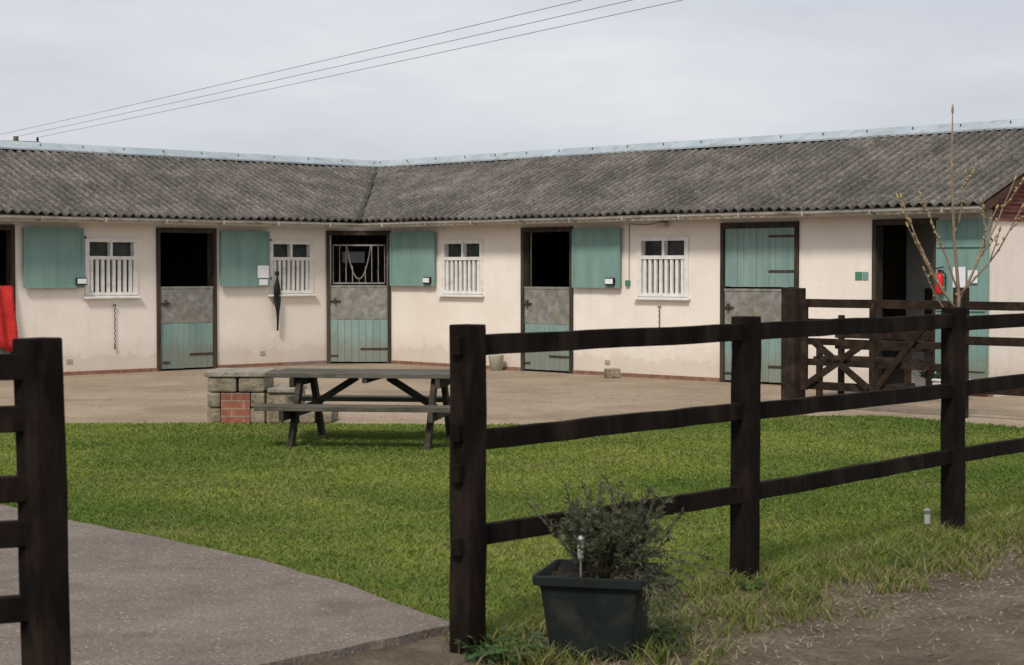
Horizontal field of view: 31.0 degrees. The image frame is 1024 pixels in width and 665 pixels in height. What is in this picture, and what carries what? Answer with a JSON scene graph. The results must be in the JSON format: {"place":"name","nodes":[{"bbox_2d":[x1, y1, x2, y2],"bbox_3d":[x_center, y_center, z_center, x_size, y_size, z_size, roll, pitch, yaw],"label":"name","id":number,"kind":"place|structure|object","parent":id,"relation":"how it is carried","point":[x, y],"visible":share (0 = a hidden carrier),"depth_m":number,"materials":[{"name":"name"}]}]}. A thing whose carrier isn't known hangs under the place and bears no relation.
{"place":"outdoors","nodes":[
{"label":"outdoors","id":0,"kind":"place"},
{"bbox_2d":[161,286,212,323],"bbox_3d":[-4.819,-0.412,27.249,0.950,0.539,0.063,-2,3,-44],"label":"door metal sheet","id":1,"kind":"object","parent":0,"point":[190,304],"depth_m":27.23,"materials":[{"name":"grey metal"}]},
{"bbox_2d":[161,300,213,362],"bbox_3d":[-4.773,-0.022,27.250,0.980,0.920,0.043,-2,3,-45],"label":"door ironmongery","id":2,"kind":"object","parent":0,"point":[205,353],"depth_m":27.36,"materials":[{"name":"black metal"}]},
{"bbox_2d":[0,504,448,664],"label":"concrete path","id":3,"kind":"structure","parent":0,"point":[138,599],"depth_m":7.87,"materials":[{"name":"grey concrete"}]},
{"bbox_2d":[330,285,386,319],"bbox_3d":[-2.418,-0.475,29.109,0.912,0.539,0.077,0,2,0],"label":"door metal sheet","id":4,"kind":"object","parent":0,"point":[363,302],"depth_m":29.09,"materials":[{"name":"grey metal"}]},
{"bbox_2d":[330,298,386,355],"bbox_3d":[-2.393,-0.085,29.081,0.941,0.920,0.057,0,2,0],"label":"door ironmongery","id":5,"kind":"object","parent":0,"point":[334,300],"depth_m":29.11,"materials":[{"name":"black metal"}]},
{"bbox_2d":[0,362,1023,426],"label":"courtyard","id":6,"kind":"structure","parent":0,"point":[168,399],"depth_m":21.40,"materials":[{"name":"concrete"}]},
{"bbox_2d":[204,368,337,422],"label":"mounting block","id":7,"kind":"structure","parent":6,"relation":"on","point":[234,395],"depth_m":17.75,"materials":[{"name":"stone"}]},
{"bbox_2d":[488,355,503,370],"bbox_3d":[-0.233,0.444,27.135,0.244,0.224,0.244,0,2,0],"label":"feed bucket","id":8,"kind":"object","parent":6,"relation":"on","point":[495,362],"visible":0.98,"depth_m":27.05,"materials":[{"name":"beige plastic"}]},
{"bbox_2d":[0,197,1023,396],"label":"walls","id":9,"kind":"structure","parent":6,"relation":"on","point":[835,253],"depth_m":26.11,"materials":[{"name":"beige paint"}]},
{"bbox_2d":[0,225,15,352],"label":"door frame","id":10,"kind":"object","parent":9,"relation":"attached to","point":[10,255],"visible":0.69,"depth_m":25.21,"materials":[{"name":"brown wood"}]},
{"bbox_2d":[0,347,10,353],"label":"door boards","id":11,"kind":"object","parent":10,"relation":"attached to","point":[2,351],"depth_m":25.16,"materials":[{"name":"teal wood"}]},
{"bbox_2d":[0,285,17,351],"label":"red horse rug","id":12,"kind":"object","parent":10,"relation":"attached to","point":[8,328],"visible":0.92,"depth_m":25.13,"materials":[{"name":"fabric"}]},
{"bbox_2d":[23,227,81,287],"bbox_3d":[-6.365,-1.037,25.611,0.939,0.829,0.029,-2,3,-44],"label":"top door leaf","id":13,"kind":"object","parent":9,"relation":"attached to","point":[54,257],"visible":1,"depth_m":25.59,"materials":[{"name":"teal wood"}]},
{"bbox_2d":[24,227,84,287],"bbox_3d":[-6.353,-1.036,25.598,0.946,0.838,0.008,-2,3,-44],"label":"top door edging","id":14,"kind":"object","parent":13,"relation":"attached to","point":[26,229],"visible":1,"depth_m":25.55,"materials":[{"name":"teal wood"}]},
{"bbox_2d":[84,238,137,295],"bbox_3d":[-5.751,-0.942,26.352,0.870,0.820,0.122,-2,3,-44],"label":"window frame","id":15,"kind":"object","parent":9,"relation":"attached to","point":[132,258],"visible":1,"depth_m":26.33,"materials":[{"name":"white wood"}]},
{"bbox_2d":[89,242,129,291],"bbox_3d":[-5.774,-0.935,26.376,0.730,0.715,0.007,-2,3,-44],"label":"window glass","id":16,"kind":"object","parent":15,"relation":"in","point":[100,248],"visible":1,"depth_m":26.40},
{"bbox_2d":[83,296,141,298],"bbox_3d":[-5.717,-0.508,26.332,0.930,0.043,0.120,-2,3,-44],"label":"window sill","id":17,"kind":"structure","parent":9,"relation":"attached to","point":[99,297],"depth_m":26.23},
{"bbox_2d":[113,304,115,348],"bbox_3d":[-5.678,-0.082,26.357,0.024,0.640,0.060,-2,3,-44],"label":"tie chain","id":18,"kind":"object","parent":9,"relation":"attached to","point":[114,327],"visible":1,"depth_m":26.36,"materials":[{"name":"metal"}]},
{"bbox_2d":[156,227,216,370],"bbox_3d":[-4.840,-0.493,27.267,1.050,2.100,0.155,-2,3,-44],"label":"door frame","id":19,"kind":"object","parent":9,"relation":"attached to","point":[212,256],"visible":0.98,"depth_m":27.40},
{"bbox_2d":[161,322,212,368],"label":"door boards","id":20,"kind":"object","parent":19,"relation":"attached to","point":[180,342],"depth_m":27.25,"materials":[{"name":"teal wood"}]},
{"bbox_2d":[0,149,374,221],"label":"corrugated roof front","id":21,"kind":"structure","parent":9,"relation":"on","point":[198,189],"depth_m":27.95,"materials":[{"name":"grey concrete"}]},
{"bbox_2d":[0,140,377,167],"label":"ridge cap","id":22,"kind":"object","parent":21,"relation":"on","point":[56,147],"visible":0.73,"depth_m":29.58,"materials":[{"name":"metal"}]},
{"bbox_2d":[358,167,377,218],"bbox_3d":[-2.387,-2.391,30.823,0.050,1.109,3.654,0,2,1],"label":"valley flashing","id":23,"kind":"object","parent":21,"relation":"attached to","point":[367,194],"visible":1,"depth_m":30.53,"materials":[{"name":"grey metal"}]},
{"bbox_2d":[220,231,267,285],"bbox_3d":[-4.037,-1.115,27.891,0.899,0.829,0.029,-2,3,-44],"label":"top door leaf","id":24,"kind":"object","parent":9,"relation":"attached to","point":[245,255],"visible":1,"depth_m":27.85,"materials":[{"name":"teal wood"}]},
{"bbox_2d":[221,231,269,286],"bbox_3d":[-4.025,-1.114,27.879,0.906,0.838,0.008,-2,3,-44],"label":"top door edging","id":25,"kind":"object","parent":24,"relation":"attached to","point":[222,259],"visible":1,"depth_m":27.79,"materials":[{"name":"teal wood"}]},
{"bbox_2d":[258,265,268,284],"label":"notices","id":26,"kind":"object","parent":24,"relation":"attached to","point":[263,271],"visible":1,"depth_m":28.10,"materials":[{"name":"paper"}]},
{"bbox_2d":[269,240,313,293],"bbox_3d":[-3.452,-1.019,28.605,0.850,0.820,0.122,-2,3,-44],"label":"window frame","id":27,"kind":"object","parent":9,"relation":"attached to","point":[309,272],"visible":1,"depth_m":28.60,"materials":[{"name":"white wood"}]},
{"bbox_2d":[274,271,280,330],"bbox_3d":[-3.600,-0.484,28.327,0.084,0.910,0.144,1,2,18],"label":"closed umbrella","id":28,"kind":"object","parent":27,"relation":"attached to","point":[277,296],"visible":1,"depth_m":28.29,"materials":[{"name":"black fabric"}]},
{"bbox_2d":[273,244,305,289],"bbox_3d":[-3.475,-1.012,28.629,0.710,0.715,0.007,-2,3,-44],"label":"window glass","id":29,"kind":"object","parent":27,"relation":"in","point":[280,250],"visible":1,"depth_m":28.67,"materials":[{"name":"black glass"}]},
{"bbox_2d":[268,294,316,296],"bbox_3d":[-3.418,-0.585,28.585,0.910,0.043,0.120,-2,3,-44],"label":"window sill","id":30,"kind":"structure","parent":9,"relation":"attached to","point":[271,295],"depth_m":28.56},
{"bbox_2d":[67,351,609,364],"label":"air vents","id":31,"kind":"object","parent":9,"relation":"attached to","point":[263,353],"visible":0.75,"depth_m":25.88,"materials":[{"name":"plastic"}]},
{"bbox_2d":[76,277,614,284],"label":"label holders","id":32,"kind":"object","parent":9,"relation":"attached to","point":[429,282],"visible":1,"depth_m":25.83,"materials":[{"name":"black plastic"}]},
{"bbox_2d":[78,278,612,283],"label":"name labels","id":33,"kind":"object","parent":32,"relation":"in","point":[84,281],"visible":1,"depth_m":25.84,"materials":[{"name":"paper"}]},
{"bbox_2d":[343,252,364,262],"bbox_3d":[-2.602,-1.236,30.262,0.360,0.180,0.010,0,2,-1],"label":"interior window","id":34,"kind":"structure","parent":9,"relation":"attached to","point":[357,257],"depth_m":30.26,"materials":[{"name":"glass"}]},
{"bbox_2d":[326,231,390,363],"bbox_3d":[-2.418,-0.557,29.131,1.014,2.100,0.170,0,2,0],"label":"door frame","id":35,"kind":"object","parent":9,"relation":"attached to","point":[329,233],"visible":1,"depth_m":29.05,"materials":[{"name":"wood"}]},
{"bbox_2d":[331,319,386,361],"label":"door boards","id":36,"kind":"object","parent":35,"relation":"attached to","point":[351,338],"depth_m":29.11,"materials":[{"name":"teal wood"}]},
{"bbox_2d":[333,244,384,283],"bbox_3d":[-2.418,-1.079,29.125,0.827,0.625,0.020,0,2,-1],"label":"grille","id":37,"kind":"object","parent":35,"relation":"attached to","point":[352,282],"visible":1,"depth_m":29.12,"materials":[{"name":"grey metal"}]},
{"bbox_2d":[326,220,390,222],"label":"corrugated roof back","id":38,"kind":"structure","parent":9,"relation":"on","point":[361,221],"depth_m":35.13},
{"bbox_2d":[391,232,435,285],"bbox_3d":[-1.545,-1.140,28.623,0.029,0.829,1.039,-2,3,-44],"label":"top door leaf","id":39,"kind":"object","parent":9,"relation":"attached to","point":[411,258],"visible":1,"depth_m":28.61,"materials":[{"name":"teal wood"}]},
{"bbox_2d":[389,232,433,285],"bbox_3d":[-1.558,-1.139,28.610,0.008,0.838,1.046,-2,3,-44],"label":"top door edging","id":40,"kind":"object","parent":39,"relation":"attached to","point":[409,233],"visible":1,"depth_m":28.61,"materials":[{"name":"teal wood"}]},
{"bbox_2d":[0,225,906,383],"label":"interior partitions","id":41,"kind":"object","parent":9,"relation":"attached to","point":[184,258],"visible":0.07,"depth_m":29.51,"materials":[{"name":"black"}]},
{"bbox_2d":[438,294,484,296],"bbox_3d":[-0.755,-0.562,27.905,0.120,0.043,0.980,-2,3,-44],"label":"window sill","id":42,"kind":"structure","parent":9,"relation":"attached to","point":[453,295],"depth_m":27.89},
{"bbox_2d":[441,239,483,293],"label":"window frame","id":43,"kind":"object","parent":9,"relation":"attached to","point":[447,274],"visible":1,"depth_m":27.90,"materials":[{"name":"white wood"}]},
{"bbox_2d":[448,243,478,290],"bbox_3d":[-0.697,-0.989,27.947,0.007,0.715,0.780,-2,3,-44],"label":"window glass","id":44,"kind":"object","parent":43,"relation":"in","point":[454,250],"visible":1,"depth_m":27.93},
{"bbox_2d":[0,206,980,227],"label":"fascia","id":45,"kind":"structure","parent":9,"relation":"attached to","point":[977,211],"depth_m":25.49,"materials":[{"name":"white paint"}]},
{"bbox_2d":[0,207,981,226],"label":"gutter","id":46,"kind":"object","parent":45,"relation":"attached to","point":[541,220],"visible":0.9,"depth_m":25.36,"materials":[{"name":"plastic"}]},
{"bbox_2d":[37,207,948,226],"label":"gutter brackets","id":47,"kind":"object","parent":9,"relation":"attached to","point":[869,212],"visible":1,"depth_m":25.68,"materials":[{"name":"grey metal"}]},
{"bbox_2d":[521,226,573,373],"bbox_3d":[0.543,-0.472,26.659,0.155,2.100,1.040,-2,3,-44],"label":"door frame","id":48,"kind":"object","parent":9,"relation":"attached to","point":[525,257],"visible":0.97,"depth_m":26.92,"materials":[{"name":"brown wood"}]},
{"bbox_2d":[525,323,568,370],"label":"door boards","id":49,"kind":"object","parent":48,"relation":"attached to","point":[540,360],"depth_m":26.66,"materials":[{"name":"teal wood"}]},
{"bbox_2d":[523,300,568,362],"bbox_3d":[0.510,0.000,26.608,0.043,0.920,0.970,-2,3,-45],"label":"door ironmongery","id":50,"kind":"object","parent":49,"relation":"attached to","point":[551,356],"depth_m":26.56,"materials":[{"name":"black metal"}]},
{"bbox_2d":[524,287,568,324],"bbox_3d":[0.522,-0.391,26.641,0.063,0.539,0.940,-2,3,-44],"label":"door metal sheet","id":51,"kind":"object","parent":49,"relation":"attached to","point":[549,305],"depth_m":26.62,"materials":[{"name":"grey metal"}]},
{"bbox_2d":[574,228,620,287],"bbox_3d":[1.181,-1.045,25.843,0.029,0.830,0.909,-2,3,-44],"label":"top door leaf","id":52,"kind":"object","parent":9,"relation":"attached to","point":[595,257],"visible":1,"depth_m":25.83,"materials":[{"name":"teal wood"}]},
{"bbox_2d":[572,228,619,287],"bbox_3d":[1.168,-1.044,25.831,0.008,0.838,0.916,-2,3,-44],"label":"top door edging","id":53,"kind":"object","parent":52,"relation":"attached to","point":[618,258],"visible":1,"depth_m":25.80,"materials":[{"name":"teal wood"}]},
{"bbox_2d":[625,280,629,285],"bbox_3d":[1.600,-0.682,25.482,0.038,0.080,0.070,-2,3,-44],"label":"switch box","id":54,"kind":"object","parent":9,"relation":"attached to","point":[627,282],"visible":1,"depth_m":25.46,"materials":[{"name":"green plastic"}]},
{"bbox_2d":[655,222,667,226],"bbox_3d":[2.030,-1.460,24.973,0.098,0.070,0.160,-2,3,-44],"label":"security lamp","id":55,"kind":"object","parent":9,"relation":"attached to","point":[661,224],"visible":1,"depth_m":24.93,"materials":[{"name":"beige plastic"}]},
{"bbox_2d":[633,297,690,299],"bbox_3d":[2.049,-0.464,25.047,0.120,0.043,0.970,-2,3,-44],"label":"window sill","id":56,"kind":"structure","parent":9,"relation":"attached to","point":[656,298],"depth_m":25.02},
{"bbox_2d":[637,236,688,296],"bbox_3d":[2.084,-0.898,25.066,0.122,0.820,0.910,-2,3,-44],"label":"window frame","id":57,"kind":"object","parent":9,"relation":"attached to","point":[642,258],"visible":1,"depth_m":25.03,"materials":[{"name":"white wood"}]},
{"bbox_2d":[645,240,683,292],"bbox_3d":[2.107,-0.891,25.089,0.007,0.715,0.770,-2,3,-44],"label":"window glass","id":58,"kind":"object","parent":57,"relation":"in","point":[653,248],"visible":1,"depth_m":25.14,"materials":[{"name":"black glass"}]},
{"bbox_2d":[359,128,1023,221],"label":"corrugated roof front","id":59,"kind":"structure","parent":9,"relation":"on","point":[822,176],"depth_m":25.31,"materials":[{"name":"grey concrete"}]},
{"bbox_2d":[404,130,1014,211],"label":"roof bolts","id":60,"kind":"object","parent":59,"relation":"on","point":[728,200],"visible":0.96,"depth_m":25.70,"materials":[{"name":"grey metal"}]},
{"bbox_2d":[720,221,798,381],"bbox_3d":[3.236,-0.378,23.909,0.155,2.100,1.260,-2,3,-44],"label":"door frame","id":61,"kind":"object","parent":9,"relation":"attached to","point":[724,226],"visible":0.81,"depth_m":24.21,"materials":[{"name":"wood"}]},
{"bbox_2d":[725,227,793,382],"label":"door boards","id":62,"kind":"object","parent":61,"relation":"attached to","point":[753,256],"depth_m":23.84,"materials":[{"name":"teal wood"}]},
{"bbox_2d":[724,288,780,323],"bbox_3d":[3.217,-0.297,23.894,0.063,0.539,1.160,-2,3,-44],"label":"door metal sheet","id":63,"kind":"object","parent":62,"relation":"attached to","point":[764,305],"depth_m":23.93,"materials":[{"name":"grey metal"}]},
{"bbox_2d":[723,235,793,373],"bbox_3d":[3.205,-0.352,23.845,0.043,1.812,1.190,-2,3,-44],"label":"door ironmongery","id":64,"kind":"object","parent":62,"relation":"attached to","point":[727,306],"depth_m":23.68,"materials":[{"name":"black metal"}]},
{"bbox_2d":[855,272,861,279],"bbox_3d":[4.281,-0.699,22.766,0.008,0.100,0.100,-2,3,-44],"label":"direction sign","id":65,"kind":"object","parent":9,"relation":"attached to","point":[858,275],"visible":1,"depth_m":22.76,"materials":[{"name":"teal paint"}]},
{"bbox_2d":[862,272,867,279],"bbox_3d":[4.351,-0.697,22.695,0.062,0.100,0.063,0,2,0],"label":"direction sign label","id":66,"kind":"object","parent":65,"relation":"attached to","point":[865,276],"visible":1,"depth_m":22.69,"materials":[{"name":"green plastic"}]},
{"bbox_2d":[872,218,938,382],"bbox_3d":[4.785,-0.324,22.334,0.155,2.100,0.920,-2,3,-44],"label":"door frame","id":67,"kind":"object","parent":9,"relation":"attached to","point":[877,246],"visible":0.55,"depth_m":22.57,"materials":[{"name":"brown wood"}]},
{"bbox_2d":[935,219,989,378],"bbox_3d":[5.288,-0.322,21.664,0.037,2.018,0.697,-2,3,-45],"label":"open door leaf","id":68,"kind":"object","parent":67,"relation":"attached to","point":[967,256],"visible":0.41,"depth_m":21.56,"materials":[{"name":"teal wood"}]},
{"bbox_2d":[935,266,945,293],"bbox_3d":[5.055,-0.619,21.770,0.121,0.327,0.098,-1,2,-18],"label":"fire extinguisher","id":69,"kind":"object","parent":68,"relation":"attached to","point":[939,275],"visible":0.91,"depth_m":21.74,"materials":[{"name":"red metal"}]},
{"bbox_2d":[935,239,985,371],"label":"open door ledges","id":70,"kind":"object","parent":68,"relation":"attached to","point":[969,243],"visible":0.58,"depth_m":21.54,"materials":[{"name":"teal wood"}]},
{"bbox_2d":[953,267,977,286],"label":"door notices","id":71,"kind":"object","parent":68,"relation":"attached to","point":[962,275],"depth_m":21.59,"materials":[{"name":"paper"}]},
{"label":"back of the corrugated roof","id":72,"kind":"object","parent":9,"relation":"on","visible":0},
{"bbox_2d":[377,119,1023,167],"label":"ridge cap","id":73,"kind":"object","parent":72,"relation":"on","point":[872,132],"visible":0.8,"depth_m":26.86,"materials":[{"name":"metal"}]},
{"bbox_2d":[379,121,1010,162],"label":"ridge bolts","id":74,"kind":"object","parent":73,"relation":"on","point":[701,141],"visible":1,"depth_m":26.92,"materials":[{"name":"metal"}]},
{"bbox_2d":[981,175,1023,212],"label":"bargeboard","id":75,"kind":"object","parent":72,"relation":"attached to","point":[996,199],"visible":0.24,"depth_m":21.34,"materials":[{"name":"wood"}]},
{"bbox_2d":[63,360,993,396],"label":"brick plinth","id":76,"kind":"structure","parent":6,"relation":"on","point":[409,363],"depth_m":26.47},
{"bbox_2d":[74,367,1001,421],"bbox_3d":[-0.498,0.705,22.637,11.025,0.010,10.829,0,2,0],"label":"yard straw","id":77,"kind":"object","parent":6,"relation":"on","point":[442,419],"visible":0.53,"depth_m":21.02,"materials":[{"name":"beige plant"}]},
{"bbox_2d":[604,368,620,377],"bbox_3d":[1.375,0.558,25.283,0.200,0.125,0.160,0,2,-11],"label":"loose brick block","id":78,"kind":"object","parent":6,"relation":"on","point":[612,372],"depth_m":25.21,"materials":[{"name":"stone"}]},
{"bbox_2d":[781,288,951,399],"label":"farm gate","id":79,"kind":"structure","parent":6,"relation":"on","point":[796,361],"depth_m":19.45,"materials":[{"name":"brown wood"}]},
{"bbox_2d":[813,315,933,395],"bbox_3d":[4.168,0.288,21.252,0.500,0.950,1.350,-2,3,-44],"label":"garden bench","id":80,"kind":"object","parent":6,"relation":"on","point":[927,336],"visible":0.35,"depth_m":21.20,"materials":[{"name":"brown wood"}]},
{"bbox_2d":[913,370,970,399],"bbox_3d":[4.903,0.550,21.035,0.363,0.432,0.612,-2,3,-40],"label":"flower trough","id":81,"kind":"object","parent":6,"relation":"on","point":[921,381],"visible":0.31,"depth_m":21.06,"materials":[{"name":"white paint"}]},
{"bbox_2d":[953,287,1023,417],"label":"post and rail fence","id":82,"kind":"object","parent":6,"relation":"on","point":[998,306],"visible":0.4,"depth_m":18.18,"materials":[{"name":"brown wood"}]},
{"bbox_2d":[0,414,1023,634],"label":"lawn turf","id":83,"kind":"structure","parent":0,"point":[505,580],"depth_m":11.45,"materials":[{"name":"green plant"}]},
{"bbox_2d":[254,368,449,449],"bbox_3d":[-1.188,0.662,15.754,1.707,0.666,1.445,0,2,7],"label":"picnic table","id":84,"kind":"object","parent":83,"relation":"on","point":[299,378],"visible":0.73,"depth_m":15.45,"materials":[{"name":"grey wood"}]},
{"bbox_2d":[923,508,931,530],"bbox_3d":[2.290,1.056,10.162,0.046,0.175,0.046,0,2,0],"label":"solar garden light","id":85,"kind":"object","parent":83,"relation":"on","point":[927,512],"visible":0.92,"depth_m":10.15,"materials":[{"name":"silver metal"}]},
{"bbox_2d":[896,104,1023,306],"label":"sapling tree","id":86,"kind":"object","parent":83,"relation":"on","point":[959,294],"visible":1,"depth_m":12.94,"materials":[{"name":"brown plant"}]},
{"bbox_2d":[0,0,1023,160],"label":"sky","id":87,"kind":"structure","parent":0,"point":[684,70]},
{"bbox_2d":[161,362,915,386],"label":"stable floor","id":88,"kind":"structure","parent":0,"point":[902,384],"depth_m":26.48,"materials":[{"name":"grey concrete"}]},
{"bbox_2d":[906,224,932,382],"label":"tack room wall","id":89,"kind":"structure","parent":88,"relation":"on","point":[917,283],"depth_m":23.80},
{"bbox_2d":[303,541,1023,664],"bbox_3d":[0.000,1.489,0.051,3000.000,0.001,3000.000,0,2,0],"label":"ground","id":90,"kind":"structure","parent":0,"point":[1009,650],"depth_m":7.53,"materials":[{"name":"brown soil"}]},
{"bbox_2d":[6,136,38,141],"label":"utility pole","id":91,"kind":"object","parent":90,"relation":"on","point":[15,138],"visible":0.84,"depth_m":80.28,"materials":[{"name":"brown wood"}]},
{"bbox_2d":[0,0,681,136],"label":"power lines","id":92,"kind":"object","parent":91,"relation":"attached to","point":[360,61],"visible":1,"depth_m":50.51,"materials":[{"name":"grey metal"}]},
{"bbox_2d":[0,337,70,664],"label":"post and rail fence","id":93,"kind":"object","parent":90,"relation":"on","point":[37,607],"visible":1,"depth_m":5.50,"materials":[{"name":"black wood"}]},
{"bbox_2d":[523,464,727,660],"bbox_3d":[0.436,0.874,7.155,0.722,0.736,0.695,2,3,39],"label":"potted lavender","id":94,"kind":"object","parent":90,"relation":"on","point":[606,598],"visible":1,"depth_m":7.01,"materials":[{"name":"green plant"}]},
{"bbox_2d":[577,535,584,576],"bbox_3d":[0.261,0.871,7.002,0.032,0.200,0.032,0,2,0],"label":"solar garden light","id":95,"kind":"object","parent":94,"relation":"on","point":[581,557],"visible":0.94,"depth_m":6.99,"materials":[{"name":"silver metal"}]},
{"bbox_2d":[454,551,927,664],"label":"weeds","id":96,"kind":"object","parent":90,"relation":"on","point":[478,654],"visible":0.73,"depth_m":7.13,"materials":[{"name":"green plant"}]},
{"bbox_2d":[433,512,1023,664],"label":"rough grass tufts","id":97,"kind":"object","parent":90,"relation":"on","point":[736,612],"visible":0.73,"depth_m":8.34,"materials":[{"name":"green plant"}]},
{"bbox_2d":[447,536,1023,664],"bbox_3d":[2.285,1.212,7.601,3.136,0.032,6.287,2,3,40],"label":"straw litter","id":98,"kind":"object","parent":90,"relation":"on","point":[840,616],"visible":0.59,"depth_m":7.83,"materials":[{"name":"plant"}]},
{"bbox_2d":[449,307,1023,654],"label":"post and rail fence","id":99,"kind":"object","parent":90,"relation":"on","point":[473,438],"visible":0.94,"depth_m":8.54,"materials":[{"name":"black wood"}]},
{"bbox_2d":[451,543,1023,664],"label":"fallen leaves","id":100,"kind":"object","parent":90,"relation":"on","point":[833,616],"visible":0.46,"depth_m":7.83,"materials":[{"name":"brown plant"}]},
{"bbox_2d":[468,545,1023,664],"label":"gravel stones","id":101,"kind":"object","parent":90,"relation":"on","point":[758,662],"visible":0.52,"depth_m":7.92,"materials":[{"name":"grey gravel"}]},
{"bbox_2d":[924,288,931,376],"bbox_3d":[5.546,-0.317,23.312,0.240,1.980,0.610,-2,3,-44],"label":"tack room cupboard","id":102,"kind":"object","parent":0,"point":[928,294],"visible":0.02,"depth_m":23.41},
{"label":"gable backing","id":103,"kind":"object","parent":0,"visible":0},
{"bbox_2d":[993,180,1023,220],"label":"hung tiles","id":104,"kind":"object","parent":103,"relation":"attached to","point":[1011,209],"visible":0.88,"depth_m":21.65,"materials":[{"name":"red tile"}]}
]}

